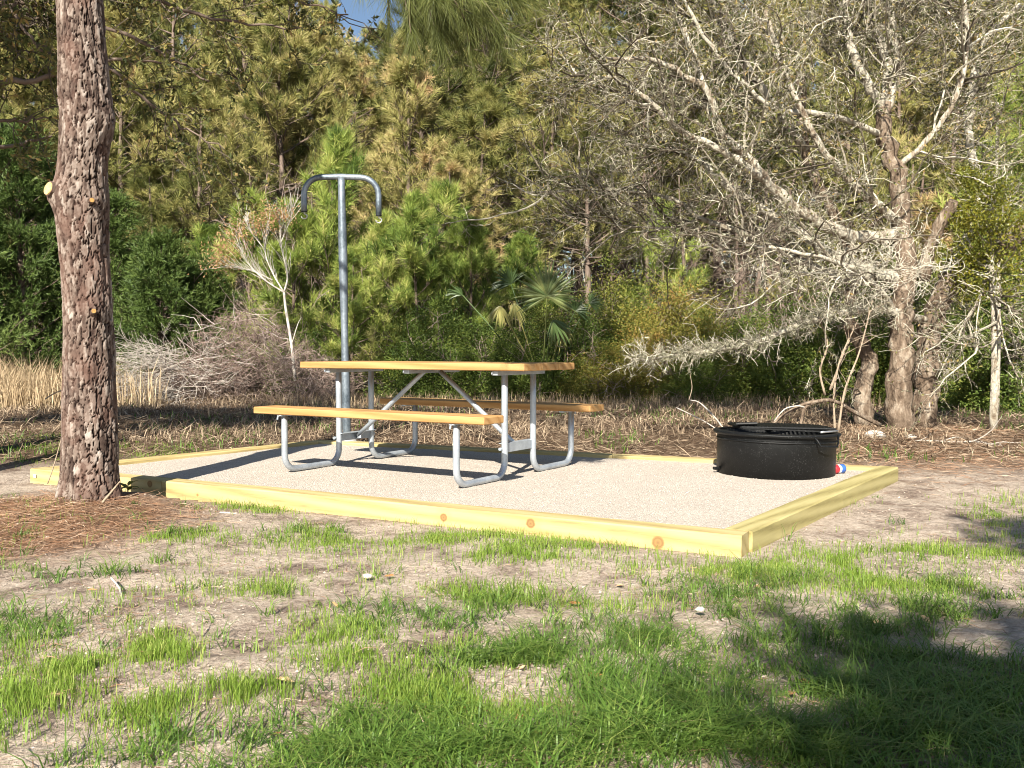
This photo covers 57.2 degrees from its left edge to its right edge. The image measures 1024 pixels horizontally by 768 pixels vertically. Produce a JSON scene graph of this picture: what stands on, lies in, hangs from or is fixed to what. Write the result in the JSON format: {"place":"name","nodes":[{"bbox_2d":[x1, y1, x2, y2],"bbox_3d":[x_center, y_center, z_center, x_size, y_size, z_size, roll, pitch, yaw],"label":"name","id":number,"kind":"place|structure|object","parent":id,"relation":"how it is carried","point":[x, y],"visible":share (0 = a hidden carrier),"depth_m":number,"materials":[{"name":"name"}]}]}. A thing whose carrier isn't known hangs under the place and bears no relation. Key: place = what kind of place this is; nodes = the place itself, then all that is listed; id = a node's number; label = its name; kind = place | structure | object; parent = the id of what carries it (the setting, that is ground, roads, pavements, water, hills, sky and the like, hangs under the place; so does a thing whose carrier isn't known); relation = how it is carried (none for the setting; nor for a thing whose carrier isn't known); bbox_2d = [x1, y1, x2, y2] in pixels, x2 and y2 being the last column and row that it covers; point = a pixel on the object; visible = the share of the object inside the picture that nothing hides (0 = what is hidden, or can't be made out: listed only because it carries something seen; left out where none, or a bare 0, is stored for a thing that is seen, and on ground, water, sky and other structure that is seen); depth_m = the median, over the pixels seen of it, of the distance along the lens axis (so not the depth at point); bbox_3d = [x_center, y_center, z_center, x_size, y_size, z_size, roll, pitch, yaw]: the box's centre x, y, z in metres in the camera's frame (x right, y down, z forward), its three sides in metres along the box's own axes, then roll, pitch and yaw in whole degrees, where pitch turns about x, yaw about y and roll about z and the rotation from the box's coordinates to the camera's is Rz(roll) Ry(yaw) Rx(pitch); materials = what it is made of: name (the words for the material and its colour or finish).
{"place":"outdoors","nodes":[
{"label":"outdoors","id":0,"kind":"place"},
{"bbox_2d":[0,352,885,409],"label":"straw grass","id":1,"kind":"structure","parent":0,"point":[26,388],"depth_m":13.86,"materials":[{"name":"plant"}]},
{"bbox_2d":[30,0,974,312],"label":"sky","id":2,"kind":"structure","parent":0,"point":[350,6],"materials":[{"name":"blue"}]},
{"bbox_2d":[0,385,1023,767],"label":"ground","id":3,"kind":"structure","parent":0,"point":[860,523],"depth_m":3.70,"materials":[{"name":"soil"}]},
{"bbox_2d":[0,136,61,372],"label":"cedar tree","id":4,"kind":"object","parent":3,"relation":"on","point":[4,337],"visible":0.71,"depth_m":15.53,"materials":[{"name":"plant"}]},
{"bbox_2d":[0,114,62,375],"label":"cedar tree","id":5,"kind":"object","parent":3,"relation":"on","point":[28,192],"visible":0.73,"depth_m":15.90,"materials":[{"name":"plant"}]},
{"bbox_2d":[1,155,121,374],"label":"cedar tree","id":6,"kind":"object","parent":3,"relation":"on","point":[28,345],"visible":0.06,"depth_m":16.65,"materials":[{"name":"plant"}]},
{"bbox_2d":[0,29,137,352],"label":"pine tree","id":7,"kind":"object","parent":3,"relation":"on","point":[21,106],"visible":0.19,"depth_m":19.92,"materials":[{"name":"green plant"}]},
{"bbox_2d":[6,0,186,308],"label":"pine tree","id":8,"kind":"object","parent":3,"relation":"on","point":[116,139],"visible":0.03,"depth_m":22.86,"materials":[{"name":"green plant"}]},
{"bbox_2d":[43,186,169,378],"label":"cedar tree","id":9,"kind":"object","parent":3,"relation":"on","point":[118,225],"visible":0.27,"depth_m":16.77,"materials":[{"name":"green plant"}]},
{"bbox_2d":[7,0,205,233],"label":"pine tree","id":10,"kind":"object","parent":3,"relation":"on","point":[131,129],"visible":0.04,"depth_m":23.74,"materials":[{"name":"green plant"}]},
{"bbox_2d":[9,0,234,279],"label":"pine tree","id":11,"kind":"object","parent":3,"relation":"on","point":[113,45],"visible":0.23,"depth_m":21.98,"materials":[{"name":"green plant"}]},
{"bbox_2d":[112,159,197,356],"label":"pine tree","id":12,"kind":"object","parent":3,"relation":"on","point":[141,183],"visible":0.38,"depth_m":19.57,"materials":[{"name":"green plant"}]},
{"bbox_2d":[112,224,232,393],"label":"cedar tree","id":13,"kind":"object","parent":3,"relation":"on","point":[146,284],"visible":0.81,"depth_m":15.95,"materials":[{"name":"green plant"}]},
{"bbox_2d":[113,0,234,236],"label":"pine tree","id":14,"kind":"object","parent":3,"relation":"on","point":[166,24],"visible":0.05,"depth_m":28.54,"materials":[{"name":"green plant"}]},
{"bbox_2d":[108,0,242,249],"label":"pine tree","id":15,"kind":"object","parent":3,"relation":"on","point":[162,33],"visible":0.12,"depth_m":25.82,"materials":[{"name":"green plant"}]},
{"bbox_2d":[114,318,248,405],"bbox_3d":[-5.492,-0.282,14.592,2.619,1.525,2.057,0,2,0],"label":"brush pile","id":16,"kind":"object","parent":3,"relation":"on","point":[145,355],"visible":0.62,"depth_m":14.48,"materials":[{"name":"grey wood"}]},
{"bbox_2d":[113,51,287,284],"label":"pine tree","id":17,"kind":"object","parent":3,"relation":"on","point":[222,116],"visible":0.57,"depth_m":20.15,"materials":[{"name":"green plant"}]},
{"bbox_2d":[155,248,258,395],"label":"cedar tree","id":18,"kind":"object","parent":3,"relation":"on","point":[213,289],"visible":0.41,"depth_m":16.79,"materials":[{"name":"plant"}]},
{"bbox_2d":[0,0,429,219],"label":"oak tree","id":19,"kind":"object","parent":3,"relation":"on","point":[12,26],"visible":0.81,"depth_m":7.72,"materials":[{"name":"green plant"}]},
{"bbox_2d":[163,220,269,387],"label":"young pine tree","id":20,"kind":"object","parent":3,"relation":"on","point":[202,233],"visible":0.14,"depth_m":17.75,"materials":[{"name":"green plant"}]},
{"bbox_2d":[148,0,305,293],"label":"pine tree","id":21,"kind":"object","parent":3,"relation":"on","point":[220,7],"visible":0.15,"depth_m":23.95,"materials":[{"name":"green plant"}]},
{"bbox_2d":[187,187,314,380],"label":"dead sapling","id":22,"kind":"object","parent":3,"relation":"on","point":[282,217],"visible":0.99,"depth_m":14.93,"materials":[{"name":"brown wood"}]},
{"bbox_2d":[118,280,388,404],"bbox_3d":[-4.231,-0.565,15.463,4.575,2.131,3.106,0,2,0],"label":"brush pile","id":23,"kind":"object","parent":3,"relation":"on","point":[323,387],"visible":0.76,"depth_m":15.14,"materials":[{"name":"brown wood"}]},
{"bbox_2d":[198,185,309,393],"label":"young pine tree","id":24,"kind":"object","parent":3,"relation":"on","point":[236,216],"visible":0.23,"depth_m":17.59,"materials":[{"name":"green plant"}]},
{"bbox_2d":[186,9,368,317],"bbox_3d":[-5.686,-4.375,22.396,4.547,9.135,3.813,-2,3,-44],"label":"pine tree","id":25,"kind":"object","parent":3,"relation":"on","point":[270,38],"visible":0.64,"depth_m":22.22,"materials":[{"name":"green plant"}]},
{"bbox_2d":[179,171,390,395],"bbox_3d":[-4.767,-1.676,18.681,5.095,4.888,5.255,-1,2,-27],"label":"bare shrub","id":26,"kind":"object","parent":3,"relation":"on","point":[270,290],"visible":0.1,"depth_m":17.29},
{"bbox_2d":[202,0,374,315],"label":"pine tree","id":27,"kind":"object","parent":3,"relation":"on","point":[318,13],"visible":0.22,"depth_m":23.06,"materials":[{"name":"green plant"}]},
{"bbox_2d":[217,193,365,378],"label":"young pine tree","id":28,"kind":"object","parent":3,"relation":"on","point":[303,250],"visible":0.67,"depth_m":16.88,"materials":[{"name":"green plant"}]},
{"bbox_2d":[44,0,567,501],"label":"pine tree","id":29,"kind":"object","parent":3,"relation":"on","point":[76,190],"visible":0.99,"depth_m":5.26,"materials":[{"name":"brown plant"}]},
{"bbox_2d":[211,22,403,306],"bbox_3d":[-5.216,-4.563,23.501,5.809,9.419,4.460,0,2,-10],"label":"pine tree","id":30,"kind":"object","parent":3,"relation":"on","point":[318,42],"visible":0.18,"depth_m":23.48,"materials":[{"name":"green plant"}]},
{"bbox_2d":[257,306,365,398],"bbox_3d":[-3.644,-0.566,16.843,2.130,1.738,2.218,1,2,31],"label":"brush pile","id":31,"kind":"object","parent":3,"relation":"on","point":[312,337],"visible":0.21,"depth_m":16.55,"materials":[{"name":"brown plant"}]},
{"bbox_2d":[255,117,396,391],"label":"young pine tree","id":32,"kind":"object","parent":3,"relation":"on","point":[338,145],"visible":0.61,"depth_m":17.21,"materials":[{"name":"green plant"}]},
{"bbox_2d":[252,20,420,273],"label":"pine tree","id":33,"kind":"object","parent":3,"relation":"on","point":[354,63],"visible":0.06,"depth_m":28.87,"materials":[{"name":"green plant"}]},
{"bbox_2d":[301,174,381,440],"bbox_3d":[-1.534,-0.652,8.488,0.726,2.478,0.220,0,2,-3],"label":"lantern post","id":34,"kind":"object","parent":3,"relation":"on","point":[343,270],"visible":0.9,"depth_m":8.45,"materials":[{"name":"metal"}]},
{"bbox_2d":[284,242,408,394],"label":"young pine tree","id":35,"kind":"object","parent":3,"relation":"on","point":[370,295],"visible":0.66,"depth_m":16.41,"materials":[{"name":"green plant"}]},
{"bbox_2d":[271,51,425,274],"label":"pine tree","id":36,"kind":"object","parent":3,"relation":"on","point":[368,90],"visible":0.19,"depth_m":24.24,"materials":[{"name":"green plant"}]},
{"bbox_2d":[346,17,402,177],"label":"pine tree","id":37,"kind":"object","parent":3,"relation":"on","point":[368,46],"visible":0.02,"depth_m":36.80,"materials":[{"name":"green plant"}]},
{"bbox_2d":[329,206,424,391],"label":"young pine tree","id":38,"kind":"object","parent":3,"relation":"on","point":[385,223],"visible":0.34,"depth_m":17.05,"materials":[{"name":"green plant"}]},
{"bbox_2d":[303,26,492,308],"bbox_3d":[-2.443,-3.907,21.410,4.950,8.284,5.299,-1,2,-27],"label":"pine tree","id":39,"kind":"object","parent":3,"relation":"on","point":[419,100],"visible":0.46,"depth_m":20.88,"materials":[{"name":"green plant"}]},
{"bbox_2d":[364,22,439,217],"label":"pine tree","id":40,"kind":"object","parent":3,"relation":"on","point":[378,60],"visible":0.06,"depth_m":30.69,"materials":[{"name":"green plant"}]},
{"bbox_2d":[354,293,451,397],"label":"shrub","id":41,"kind":"object","parent":3,"relation":"on","point":[387,373],"visible":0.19,"depth_m":16.31,"materials":[{"name":"green plant"}]},
{"bbox_2d":[359,183,477,360],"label":"young pine tree","id":42,"kind":"object","parent":3,"relation":"on","point":[415,254],"visible":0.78,"depth_m":16.57,"materials":[{"name":"green plant"}]},
{"bbox_2d":[311,6,537,305],"bbox_3d":[-2.313,-4.697,23.040,5.369,9.658,6.001,-1,2,-25],"label":"pine tree","id":43,"kind":"object","parent":3,"relation":"on","point":[448,90],"visible":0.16,"depth_m":22.20,"materials":[{"name":"green plant"}]},
{"bbox_2d":[377,281,494,398],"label":"shrub","id":44,"kind":"object","parent":3,"relation":"on","point":[419,387],"visible":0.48,"depth_m":15.71,"materials":[{"name":"green plant"}]},
{"bbox_2d":[369,174,508,350],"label":"young pine tree","id":45,"kind":"object","parent":3,"relation":"on","point":[443,194],"visible":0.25,"depth_m":17.69,"materials":[{"name":"green plant"}]},
{"bbox_2d":[30,440,897,557],"bbox_3d":[-0.313,0.660,6.572,5.301,0.154,2.971,1,2,28],"label":"timber border","id":46,"kind":"object","parent":3,"relation":"on","point":[744,537],"visible":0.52,"depth_m":5.09,"materials":[{"name":"wood"}]},
{"bbox_2d":[386,149,544,330],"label":"pine tree","id":47,"kind":"object","parent":3,"relation":"on","point":[466,177],"visible":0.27,"depth_m":19.17,"materials":[{"name":"green plant"}]},
{"bbox_2d":[417,311,538,399],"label":"shrub","id":48,"kind":"object","parent":3,"relation":"on","point":[482,387],"visible":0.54,"depth_m":15.28,"materials":[{"name":"green plant"}]},
{"bbox_2d":[424,213,532,358],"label":"young pine tree","id":49,"kind":"object","parent":3,"relation":"on","point":[480,260],"visible":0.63,"depth_m":16.91,"materials":[{"name":"green plant"}]},
{"bbox_2d":[368,0,607,326],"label":"pine tree","id":50,"kind":"object","parent":3,"relation":"on","point":[502,80],"visible":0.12,"depth_m":23.98,"materials":[{"name":"green plant"}]},
{"bbox_2d":[119,444,864,528],"bbox_3d":[-0.315,0.609,6.564,5.174,0.007,2.880,1,2,28],"label":"gravel pad","id":51,"kind":"object","parent":3,"relation":"on","point":[446,494],"visible":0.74,"depth_m":6.05,"materials":[{"name":"gravel"}]},
{"bbox_2d":[254,361,603,487],"bbox_3d":[-0.565,0.225,6.686,1.932,0.760,1.590,1,3,32],"label":"picnic table","id":52,"kind":"object","parent":51,"relation":"on","point":[504,370],"visible":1,"depth_m":6.45,"materials":[{"name":"wood"}]},
{"bbox_2d":[713,422,840,479],"bbox_3d":[1.823,0.444,6.516,0.869,0.373,0.859,1,2,0],"label":"fire ring","id":53,"kind":"object","parent":51,"relation":"on","point":[779,451],"visible":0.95,"depth_m":6.19,"materials":[{"name":"black paint"}]},
{"bbox_2d":[402,79,593,338],"bbox_3d":[-0.339,-3.197,20.567,4.966,6.805,3.813,0,2,12],"label":"pine tree","id":54,"kind":"object","parent":3,"relation":"on","point":[493,109],"visible":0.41,"depth_m":20.01,"materials":[{"name":"green plant"}]},
{"bbox_2d":[0,433,1023,767],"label":"grass","id":55,"kind":"structure","parent":3,"relation":"on","point":[152,647],"depth_m":2.96,"materials":[{"name":"plant"}]},
{"bbox_2d":[0,385,1023,467],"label":"leaf litter","id":56,"kind":"object","parent":3,"relation":"on","point":[238,422],"visible":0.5,"depth_m":10.08,"materials":[{"name":"plant"}]},
{"bbox_2d":[0,399,1023,462],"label":"weeds","id":57,"kind":"object","parent":3,"relation":"on","point":[632,438],"visible":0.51,"depth_m":9.56,"materials":[{"name":"beige plant"}]},
{"bbox_2d":[0,486,1023,767],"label":"grass tufts","id":58,"kind":"object","parent":3,"relation":"on","point":[710,728],"visible":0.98,"depth_m":2.36,"materials":[{"name":"plant"}]},
{"bbox_2d":[0,423,1023,767],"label":"pine straw","id":59,"kind":"object","parent":3,"relation":"on","point":[46,497],"visible":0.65,"depth_m":4.87,"materials":[{"name":"plant"}]},
{"bbox_2d":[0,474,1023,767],"bbox_3d":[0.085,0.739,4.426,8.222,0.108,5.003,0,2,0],"label":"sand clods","id":60,"kind":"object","parent":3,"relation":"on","point":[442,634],"visible":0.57,"depth_m":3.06,"materials":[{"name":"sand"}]},
{"bbox_2d":[477,227,568,354],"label":"young pine tree","id":61,"kind":"object","parent":3,"relation":"on","point":[524,243],"visible":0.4,"depth_m":18.03,"materials":[{"name":"green plant"}]},
{"bbox_2d":[446,258,606,393],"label":"palm","id":62,"kind":"object","parent":3,"relation":"on","point":[545,285],"visible":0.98,"depth_m":14.82,"materials":[{"name":"plant"}]},
{"bbox_2d":[471,300,588,400],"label":"shrub","id":63,"kind":"object","parent":3,"relation":"on","point":[522,381],"visible":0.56,"depth_m":15.16,"materials":[{"name":"green plant"}]},
{"bbox_2d":[464,0,614,302],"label":"pine tree","id":64,"kind":"object","parent":3,"relation":"on","point":[566,7],"visible":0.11,"depth_m":24.84,"materials":[{"name":"green plant"}]},
{"bbox_2d":[508,274,595,390],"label":"shrub","id":65,"kind":"object","parent":3,"relation":"on","point":[543,315],"visible":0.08,"depth_m":16.76,"materials":[{"name":"green plant"}]},
{"bbox_2d":[476,34,638,329],"bbox_3d":[0.828,-3.953,21.986,3.641,8.331,4.342,-2,3,-38],"label":"pine tree","id":66,"kind":"object","parent":3,"relation":"on","point":[546,134],"visible":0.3,"depth_m":21.60,"materials":[{"name":"green plant"}]},
{"bbox_2d":[505,107,655,331],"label":"pine tree","id":67,"kind":"object","parent":3,"relation":"on","point":[588,263],"visible":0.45,"depth_m":19.56,"materials":[{"name":"green plant"}]},
{"bbox_2d":[535,285,637,401],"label":"shrub","id":68,"kind":"object","parent":3,"relation":"on","point":[591,339],"visible":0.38,"depth_m":15.41,"materials":[{"name":"green plant"}]},
{"bbox_2d":[495,0,690,304],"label":"pine tree","id":69,"kind":"object","parent":3,"relation":"on","point":[580,6],"visible":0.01,"depth_m":30.11,"materials":[{"name":"green plant"}]},
{"bbox_2d":[547,338,649,404],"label":"shrub","id":70,"kind":"object","parent":3,"relation":"on","point":[580,390],"visible":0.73,"depth_m":14.84,"materials":[{"name":"green plant"}]},
{"bbox_2d":[560,249,693,380],"bbox_3d":[1.933,-1.012,16.343,2.876,2.733,2.576,0,2,11],"label":"shrub","id":71,"kind":"object","parent":3,"relation":"on","point":[613,304],"visible":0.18,"depth_m":16.03,"materials":[{"name":"green plant"}]},
{"bbox_2d":[568,313,703,404],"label":"shrub","id":72,"kind":"object","parent":3,"relation":"on","point":[642,375],"visible":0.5,"depth_m":14.84,"materials":[{"name":"green plant"}]},
{"bbox_2d":[530,0,747,309],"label":"pine tree","id":73,"kind":"object","parent":3,"relation":"on","point":[610,14],"visible":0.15,"depth_m":23.25,"materials":[{"name":"green plant"}]},
{"bbox_2d":[576,253,730,399],"bbox_3d":[2.615,-0.912,16.001,2.972,2.521,2.821,2,3,36],"label":"shrub","id":74,"kind":"object","parent":3,"relation":"on","point":[662,319],"visible":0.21,"depth_m":15.67,"materials":[{"name":"green plant"}]},
{"bbox_2d":[543,0,771,304],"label":"pine tree","id":75,"kind":"object","parent":3,"relation":"on","point":[626,44],"visible":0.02,"depth_m":25.03,"materials":[{"name":"green plant"}]},
{"bbox_2d":[567,56,752,314],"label":"pine tree","id":76,"kind":"object","parent":3,"relation":"on","point":[675,161],"visible":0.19,"depth_m":21.02,"materials":[{"name":"green plant"}]},
{"bbox_2d":[617,197,710,332],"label":"young pine tree","id":77,"kind":"object","parent":3,"relation":"on","point":[681,269],"visible":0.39,"depth_m":19.38,"materials":[{"name":"green plant"}]},
{"bbox_2d":[636,334,765,404],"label":"shrub","id":78,"kind":"object","parent":3,"relation":"on","point":[700,371],"visible":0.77,"depth_m":14.40,"materials":[{"name":"green plant"}]},
{"bbox_2d":[639,271,792,398],"bbox_3d":[3.294,-0.757,15.526,2.576,2.232,2.876,-1,2,-28],"label":"shrub","id":79,"kind":"object","parent":3,"relation":"on","point":[707,318],"visible":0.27,"depth_m":15.30,"materials":[{"name":"green plant"}]},
{"bbox_2d":[628,0,815,330],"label":"pine tree","id":80,"kind":"object","parent":3,"relation":"on","point":[716,287],"visible":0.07,"depth_m":23.07,"materials":[{"name":"green plant"}]},
{"bbox_2d":[421,0,1023,433],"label":"oak tree","id":81,"kind":"object","parent":3,"relation":"on","point":[907,372],"visible":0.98,"depth_m":9.77,"materials":[{"name":"grey plant"}]},
{"bbox_2d":[675,177,787,360],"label":"bare tree","id":82,"kind":"object","parent":3,"relation":"on","point":[737,276],"visible":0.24,"depth_m":20.04,"materials":[{"name":"grey wood"}]},
{"bbox_2d":[666,31,814,323],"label":"pine tree","id":83,"kind":"object","parent":3,"relation":"on","point":[775,157],"visible":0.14,"depth_m":21.19,"materials":[{"name":"green plant"}]},
{"bbox_2d":[719,152,804,358],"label":"bare tree","id":84,"kind":"object","parent":3,"relation":"on","point":[757,289],"visible":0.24,"depth_m":19.22,"materials":[{"name":"grey wood"}]},
{"bbox_2d":[699,283,835,400],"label":"shrub","id":85,"kind":"object","parent":3,"relation":"on","point":[741,323],"visible":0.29,"depth_m":14.85,"materials":[{"name":"green plant"}]},
{"bbox_2d":[677,0,874,325],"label":"pine tree","id":86,"kind":"object","parent":3,"relation":"on","point":[794,29],"visible":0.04,"depth_m":26.33,"materials":[{"name":"green plant"}]},
{"bbox_2d":[706,164,873,328],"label":"bare tree","id":87,"kind":"object","parent":3,"relation":"on","point":[778,267],"visible":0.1,"depth_m":19.77,"materials":[{"name":"grey wood"}]},
{"bbox_2d":[715,287,879,405],"bbox_3d":[4.329,-0.579,14.768,2.655,1.925,2.603,2,3,38],"label":"shrub","id":88,"kind":"object","parent":3,"relation":"on","point":[811,349],"visible":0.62,"depth_m":14.33,"materials":[{"name":"green plant"}]},
{"bbox_2d":[772,398,881,426],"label":"dead branch","id":89,"kind":"object","parent":3,"relation":"on","point":[858,414],"visible":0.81,"depth_m":9.38,"materials":[{"name":"brown wood"}]},
{"bbox_2d":[751,0,926,298],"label":"pine tree","id":90,"kind":"object","parent":3,"relation":"on","point":[819,68],"visible":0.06,"depth_m":25.36,"materials":[{"name":"green plant"}]},
{"bbox_2d":[780,280,922,403],"bbox_3d":[5.491,-0.787,15.408,2.896,2.332,2.840,-2,3,-41],"label":"shrub","id":91,"kind":"object","parent":3,"relation":"on","point":[839,335],"visible":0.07,"depth_m":14.66,"materials":[{"name":"green plant"}]},
{"bbox_2d":[743,36,962,340],"bbox_3d":[7.210,-3.600,19.818,4.783,7.714,5.121,0,2,12],"label":"pine tree","id":92,"kind":"object","parent":3,"relation":"on","point":[849,114],"visible":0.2,"depth_m":19.45,"materials":[{"name":"green plant"}]},
{"bbox_2d":[832,2,966,291],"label":"pine tree","id":93,"kind":"object","parent":3,"relation":"on","point":[909,115],"visible":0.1,"depth_m":25.60,"materials":[{"name":"green plant"}]},
{"bbox_2d":[827,272,990,401],"bbox_3d":[6.229,-0.733,14.522,2.603,2.280,2.655,-1,2,-29],"label":"shrub","id":94,"kind":"object","parent":3,"relation":"on","point":[879,341],"visible":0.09,"depth_m":14.37,"materials":[{"name":"green plant"}]},
{"bbox_2d":[846,11,1017,381],"bbox_3d":[9.268,-3.642,19.331,4.428,7.872,4.855,1,2,30],"label":"pine tree","id":95,"kind":"object","parent":3,"relation":"on","point":[927,204],"visible":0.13,"depth_m":18.65,"materials":[{"name":"green plant"}]},
{"bbox_2d":[871,291,1020,412],"bbox_3d":[6.304,-0.560,13.655,2.603,1.978,2.711,1,3,34],"label":"shrub","id":96,"kind":"object","parent":3,"relation":"on","point":[961,392],"visible":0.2,"depth_m":13.02,"materials":[{"name":"green plant"}]},
{"bbox_2d":[890,51,1023,359],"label":"young pine tree","id":97,"kind":"object","parent":3,"relation":"on","point":[1020,129],"visible":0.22,"depth_m":14.24,"materials":[{"name":"green plant"}]},
{"bbox_2d":[899,0,1023,302],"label":"pine tree","id":98,"kind":"object","parent":3,"relation":"on","point":[944,148],"visible":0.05,"depth_m":23.65,"materials":[{"name":"green plant"}]},
{"bbox_2d":[915,272,1023,413],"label":"shrub","id":99,"kind":"object","parent":3,"relation":"on","point":[1007,383],"visible":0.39,"depth_m":12.82,"materials":[{"name":"green plant"}]},
{"bbox_2d":[922,150,1023,429],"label":"holly tree","id":100,"kind":"object","parent":3,"relation":"on","point":[974,221],"visible":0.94,"depth_m":9.83,"materials":[{"name":"green plant"}]},
{"bbox_2d":[945,82,1023,414],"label":"holly tree","id":101,"kind":"object","parent":3,"relation":"on","point":[1002,168],"visible":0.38,"depth_m":11.83,"materials":[{"name":"green plant"}]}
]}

